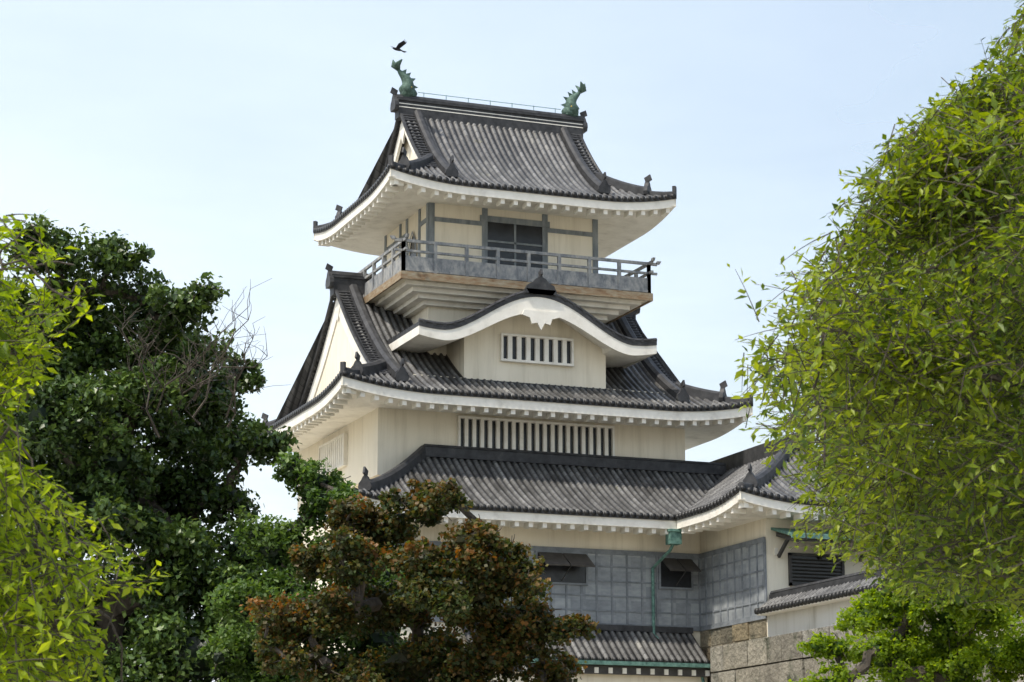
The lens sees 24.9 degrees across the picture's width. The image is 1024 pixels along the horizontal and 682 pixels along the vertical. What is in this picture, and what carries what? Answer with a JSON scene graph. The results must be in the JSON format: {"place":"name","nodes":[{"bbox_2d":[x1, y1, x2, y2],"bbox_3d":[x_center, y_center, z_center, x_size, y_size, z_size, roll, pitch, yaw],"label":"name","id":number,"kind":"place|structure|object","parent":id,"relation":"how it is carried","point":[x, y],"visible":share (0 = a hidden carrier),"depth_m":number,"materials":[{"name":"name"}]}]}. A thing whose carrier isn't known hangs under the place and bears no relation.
{"place":"outdoors","nodes":[
{"label":"outdoors","id":0,"kind":"place"},
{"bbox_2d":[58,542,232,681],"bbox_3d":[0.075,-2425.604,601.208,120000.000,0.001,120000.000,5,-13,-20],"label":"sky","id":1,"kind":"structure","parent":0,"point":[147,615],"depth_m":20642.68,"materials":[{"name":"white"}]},
{"bbox_2d":[391,39,406,52],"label":"crow","id":2,"kind":"object","parent":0,"point":[400,45],"visible":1,"depth_m":73.92,"materials":[{"name":"black"}]},
{"bbox_3d":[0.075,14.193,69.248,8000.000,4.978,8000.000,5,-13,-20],"label":"terrain","id":3,"kind":"structure","parent":0,"visible":0},
{"bbox_2d":[0,209,171,681],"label":"tree","id":4,"kind":"object","parent":3,"relation":"on","point":[40,652],"visible":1,"depth_m":12.21,"materials":[{"name":"green plant"}]},
{"bbox_2d":[0,213,310,681],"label":"camphor tree","id":5,"kind":"object","parent":3,"relation":"on","point":[83,434],"visible":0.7,"depth_m":57.44,"materials":[{"name":"green plant"}]},
{"bbox_2d":[196,446,406,681],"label":"evergreen tree","id":6,"kind":"object","parent":3,"relation":"on","point":[315,491],"visible":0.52,"depth_m":53.10,"materials":[{"name":"green plant"}]},
{"bbox_2d":[239,477,600,681],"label":"maple tree","id":7,"kind":"object","parent":3,"relation":"on","point":[429,586],"visible":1,"depth_m":48.15,"materials":[{"name":"brown plant"}]},
{"bbox_2d":[254,87,1023,681],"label":"castle keep","id":8,"kind":"structure","parent":3,"relation":"on","point":[486,343],"depth_m":70.18,"materials":[{"name":"white paint"}]},
{"bbox_2d":[391,59,417,96],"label":"roof ornament","id":9,"kind":"object","parent":8,"relation":"attached to","point":[407,87],"visible":1,"depth_m":75.07,"materials":[{"name":"green metal"}]},
{"bbox_2d":[561,81,585,116],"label":"roof ornament","id":10,"kind":"object","parent":8,"relation":"attached to","point":[571,107],"visible":1,"depth_m":77.06,"materials":[{"name":"green metal"}]},
{"bbox_2d":[727,0,1023,617],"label":"zelkova tree","id":11,"kind":"object","parent":3,"relation":"on","point":[952,189],"visible":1,"depth_m":15.03,"materials":[{"name":"green plant"}]},
{"bbox_2d":[777,38,1023,601],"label":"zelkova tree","id":12,"kind":"object","parent":3,"relation":"on","point":[941,405],"visible":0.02,"depth_m":22.96,"materials":[{"name":"green plant"}]},
{"bbox_2d":[788,569,1023,681],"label":"maple tree","id":13,"kind":"object","parent":3,"relation":"on","point":[949,647],"visible":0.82,"depth_m":30.73,"materials":[{"name":"green plant"}]}
]}

